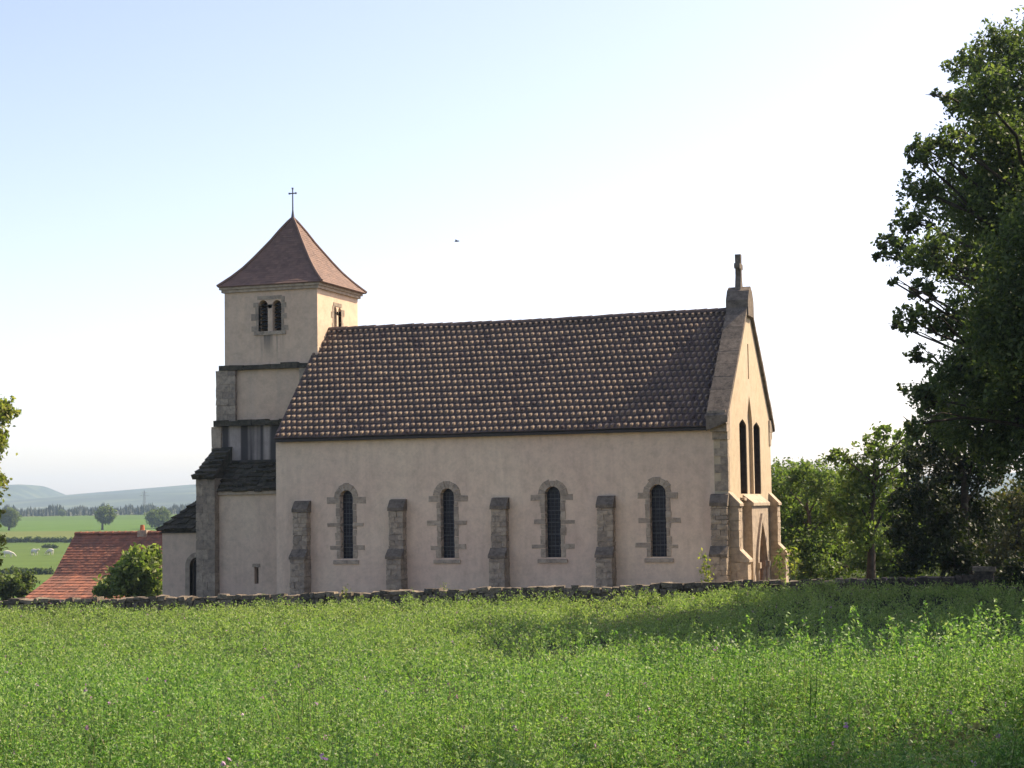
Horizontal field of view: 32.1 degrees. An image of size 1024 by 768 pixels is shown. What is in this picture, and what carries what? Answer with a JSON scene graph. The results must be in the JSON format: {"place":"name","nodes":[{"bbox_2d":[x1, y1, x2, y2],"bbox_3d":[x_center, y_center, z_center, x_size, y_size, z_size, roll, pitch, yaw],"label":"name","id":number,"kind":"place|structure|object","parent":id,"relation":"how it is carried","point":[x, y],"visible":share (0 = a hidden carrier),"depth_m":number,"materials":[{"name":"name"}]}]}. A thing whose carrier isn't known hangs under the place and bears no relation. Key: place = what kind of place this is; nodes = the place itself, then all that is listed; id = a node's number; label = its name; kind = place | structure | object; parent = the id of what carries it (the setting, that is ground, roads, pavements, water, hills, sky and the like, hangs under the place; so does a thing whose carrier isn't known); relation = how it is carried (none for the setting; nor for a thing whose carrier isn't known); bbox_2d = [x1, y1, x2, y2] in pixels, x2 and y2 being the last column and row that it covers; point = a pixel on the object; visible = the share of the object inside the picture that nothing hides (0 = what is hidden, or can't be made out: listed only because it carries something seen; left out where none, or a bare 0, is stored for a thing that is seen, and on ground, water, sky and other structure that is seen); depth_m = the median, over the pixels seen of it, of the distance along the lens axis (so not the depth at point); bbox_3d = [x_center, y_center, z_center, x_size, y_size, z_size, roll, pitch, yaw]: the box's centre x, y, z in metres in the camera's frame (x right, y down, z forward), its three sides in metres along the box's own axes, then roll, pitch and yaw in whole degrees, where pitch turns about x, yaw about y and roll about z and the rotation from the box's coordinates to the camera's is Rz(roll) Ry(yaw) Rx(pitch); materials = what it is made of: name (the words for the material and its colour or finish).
{"place":"outdoors","nodes":[
{"label":"outdoors","id":0,"kind":"place"},
{"bbox_2d":[0,472,1022,511],"bbox_3d":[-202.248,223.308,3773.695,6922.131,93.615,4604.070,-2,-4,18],"label":"hills","id":1,"kind":"structure","parent":0,"point":[23,497],"depth_m":3090.41,"materials":[{"name":"green plant"}]},
{"bbox_2d":[0,573,1023,767],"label":"alfalfa field","id":2,"kind":"structure","parent":0,"point":[772,686],"depth_m":15.53,"materials":[{"name":"green plant"}]},
{"bbox_2d":[0,501,1023,767],"bbox_3d":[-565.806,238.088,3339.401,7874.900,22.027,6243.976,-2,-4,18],"label":"ground","id":3,"kind":"structure","parent":0,"point":[42,527],"depth_m":46.09,"materials":[{"name":"green plant"}]},
{"bbox_2d":[3,550,15,556],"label":"cow","id":4,"kind":"object","parent":3,"relation":"on","point":[8,552],"visible":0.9,"depth_m":457.90},
{"bbox_2d":[0,394,21,565],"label":"broadleaf tree","id":5,"kind":"object","parent":3,"relation":"on","point":[6,409],"visible":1,"depth_m":68.86,"materials":[{"name":"green plant"}]},
{"bbox_2d":[0,507,21,529],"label":"meadow tree","id":6,"kind":"object","parent":3,"relation":"on","point":[9,519],"visible":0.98,"depth_m":775.89,"materials":[{"name":"green plant"}]},
{"bbox_2d":[0,567,39,600],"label":"bush","id":7,"kind":"object","parent":3,"relation":"on","point":[22,585],"visible":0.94,"depth_m":95.20,"materials":[{"name":"green plant"}]},
{"bbox_2d":[0,565,53,574],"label":"hedge","id":8,"kind":"object","parent":3,"relation":"on","point":[42,571],"visible":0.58,"depth_m":348.38,"materials":[{"name":"green plant"}]},
{"bbox_2d":[31,549,39,554],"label":"cow","id":9,"kind":"object","parent":3,"relation":"on","point":[34,550],"visible":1,"depth_m":467.75},
{"bbox_2d":[6,536,72,542],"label":"hedge","id":10,"kind":"object","parent":3,"relation":"on","point":[36,539],"visible":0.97,"depth_m":582.91,"materials":[{"name":"green plant"}]},
{"bbox_2d":[45,549,53,554],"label":"cow","id":11,"kind":"object","parent":3,"relation":"on","point":[49,551],"visible":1,"depth_m":467.72},
{"bbox_2d":[41,543,58,547],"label":"hedge","id":12,"kind":"object","parent":3,"relation":"on","point":[53,545],"visible":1,"depth_m":523.23,"materials":[{"name":"green plant"}]},
{"bbox_2d":[58,509,65,516],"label":"meadow tree","id":13,"kind":"object","parent":3,"relation":"on","point":[61,512],"visible":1,"depth_m":1275.36,"materials":[{"name":"green plant"}]},
{"bbox_2d":[25,525,161,602],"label":"farmhouse","id":14,"kind":"object","parent":3,"relation":"on","point":[87,557],"visible":0.2,"depth_m":91.62,"materials":[{"name":"red tile"}]},
{"bbox_2d":[94,503,116,529],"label":"meadow tree","id":15,"kind":"object","parent":3,"relation":"on","point":[106,514],"visible":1,"depth_m":756.24,"materials":[{"name":"green plant"}]},
{"bbox_2d":[91,542,161,600],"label":"fig shrub","id":16,"kind":"object","parent":3,"relation":"on","point":[135,571],"visible":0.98,"depth_m":80.86,"materials":[{"name":"green plant"}]},
{"bbox_2d":[143,505,171,527],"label":"meadow tree","id":17,"kind":"object","parent":3,"relation":"on","point":[158,517],"visible":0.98,"depth_m":764.87,"materials":[{"name":"green plant"}]},
{"bbox_2d":[337,584,350,605],"bbox_3d":[-5.302,6.714,56.675,0.474,0.736,0.365,-5,-6,45],"label":"sapling","id":18,"kind":"object","parent":3,"relation":"on","point":[345,594],"visible":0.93,"depth_m":56.67,"materials":[{"name":"green plant"}]},
{"bbox_2d":[0,577,866,618],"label":"stone wall","id":19,"kind":"structure","parent":3,"relation":"on","point":[661,588],"depth_m":56.30,"materials":[{"name":"grey stone"}]},
{"bbox_2d":[156,188,789,596],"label":"church","id":20,"kind":"structure","parent":3,"relation":"on","point":[606,450],"depth_m":68.13,"materials":[{"name":"paint"}]},
{"bbox_2d":[327,483,365,563],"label":"window","id":21,"kind":"structure","parent":20,"relation":"in","point":[350,548],"depth_m":68.46,"materials":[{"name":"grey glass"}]},
{"bbox_2d":[427,481,467,563],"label":"window","id":22,"kind":"structure","parent":20,"relation":"in","point":[449,513],"depth_m":67.20,"materials":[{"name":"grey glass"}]},
{"bbox_2d":[530,479,574,562],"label":"window","id":23,"kind":"structure","parent":20,"relation":"in","point":[556,513],"depth_m":65.94,"materials":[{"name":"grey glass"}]},
{"bbox_2d":[635,477,680,562],"bbox_3d":[5.327,4.920,64.688,1.718,3.090,0.400,-2,-4,18],"label":"window","id":24,"kind":"structure","parent":20,"relation":"in","point":[661,525],"depth_m":64.72,"materials":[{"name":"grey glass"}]},
{"bbox_2d":[739,420,746,499],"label":"lancet window","id":25,"kind":"structure","parent":20,"relation":"in","point":[742,434],"depth_m":67.45,"materials":[{"name":"black glass"}]},
{"bbox_2d":[753,423,765,498],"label":"lancet window","id":26,"kind":"structure","parent":20,"relation":"in","point":[755,428],"depth_m":70.21,"materials":[{"name":"black glass"}]},
{"bbox_2d":[2,489,1009,516],"bbox_3d":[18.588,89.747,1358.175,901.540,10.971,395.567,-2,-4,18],"label":"conifer wood","id":27,"kind":"object","parent":3,"relation":"on","point":[130,509],"visible":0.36,"depth_m":1313.57,"materials":[{"name":"green plant"}]},
{"bbox_2d":[697,547,714,582],"bbox_3d":[6.286,6.112,57.785,0.635,1.645,0.588,-2,-4,18],"label":"sapling","id":28,"kind":"object","parent":3,"relation":"on","point":[704,556],"visible":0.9,"depth_m":57.72,"materials":[{"name":"green plant"}]},
{"bbox_2d":[772,548,788,579],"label":"sapling","id":29,"kind":"object","parent":3,"relation":"on","point":[778,564],"visible":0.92,"depth_m":65.65,"materials":[{"name":"green plant"}]},
{"bbox_2d":[784,535,803,579],"bbox_3d":[9.012,5.730,56.757,0.624,1.892,0.578,-2,-4,18],"label":"sapling","id":30,"kind":"object","parent":3,"relation":"on","point":[796,559],"visible":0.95,"depth_m":56.73,"materials":[{"name":"green plant"}]},
{"bbox_2d":[771,460,854,577],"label":"orchard tree","id":31,"kind":"object","parent":3,"relation":"on","point":[812,533],"visible":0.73,"depth_m":83.16,"materials":[{"name":"green plant"}]},
{"bbox_2d":[771,453,883,573],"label":"orchard tree","id":32,"kind":"object","parent":3,"relation":"on","point":[790,462],"visible":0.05,"depth_m":95.44,"materials":[{"name":"green plant"}]},
{"bbox_2d":[792,506,946,580],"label":"bush","id":33,"kind":"object","parent":3,"relation":"on","point":[849,565],"visible":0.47,"depth_m":81.08,"materials":[{"name":"green plant"}]},
{"bbox_2d":[818,421,923,582],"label":"orchard tree","id":34,"kind":"object","parent":3,"relation":"on","point":[858,480],"visible":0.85,"depth_m":69.83,"materials":[{"name":"green plant"}]},
{"bbox_2d":[864,574,980,595],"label":"stone wall","id":35,"kind":"structure","parent":3,"relation":"on","point":[963,578],"depth_m":53.59,"materials":[{"name":"grey stone"}]},
{"bbox_2d":[843,478,1021,557],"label":"orchard tree","id":36,"kind":"object","parent":3,"relation":"on","point":[928,517],"visible":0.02,"depth_m":103.28,"materials":[{"name":"green plant"}]},
{"bbox_2d":[870,5,1023,497],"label":"broadleaf tree","id":37,"kind":"object","parent":3,"relation":"on","point":[981,367],"visible":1,"depth_m":47.30,"materials":[{"name":"green plant"}]},
{"bbox_2d":[881,416,1017,576],"bbox_3d":[15.349,4.224,62.931,6.154,6.571,4.094,2,-5,-38],"label":"evergreen tree","id":38,"kind":"object","parent":3,"relation":"on","point":[967,523],"visible":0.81,"depth_m":61.99,"materials":[{"name":"green plant"}]},
{"bbox_2d":[972,566,995,594],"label":"gate pier","id":39,"kind":"structure","parent":3,"relation":"on","point":[984,573],"depth_m":53.31,"materials":[{"name":"stone"}]},
{"bbox_2d":[950,263,1023,463],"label":"broadleaf tree","id":40,"kind":"object","parent":3,"relation":"on","point":[969,320],"depth_m":58.06,"materials":[{"name":"green plant"}]},
{"bbox_2d":[973,478,1023,575],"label":"orchard tree","id":41,"kind":"object","parent":3,"relation":"on","point":[1007,544],"visible":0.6,"depth_m":77.19,"materials":[{"name":"green plant"}]},
{"bbox_2d":[994,550,1023,589],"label":"bush","id":42,"kind":"object","parent":3,"relation":"on","point":[1016,567],"visible":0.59,"depth_m":56.25,"materials":[{"name":"green plant"}]},
{"bbox_2d":[995,585,1023,596],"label":"stone wall","id":43,"kind":"structure","parent":3,"relation":"on","point":[1018,589],"depth_m":53.06,"materials":[{"name":"grey stone"}]},
{"bbox_2d":[0,0,1023,494],"label":"sky","id":44,"kind":"structure","parent":0,"point":[580,157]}
]}

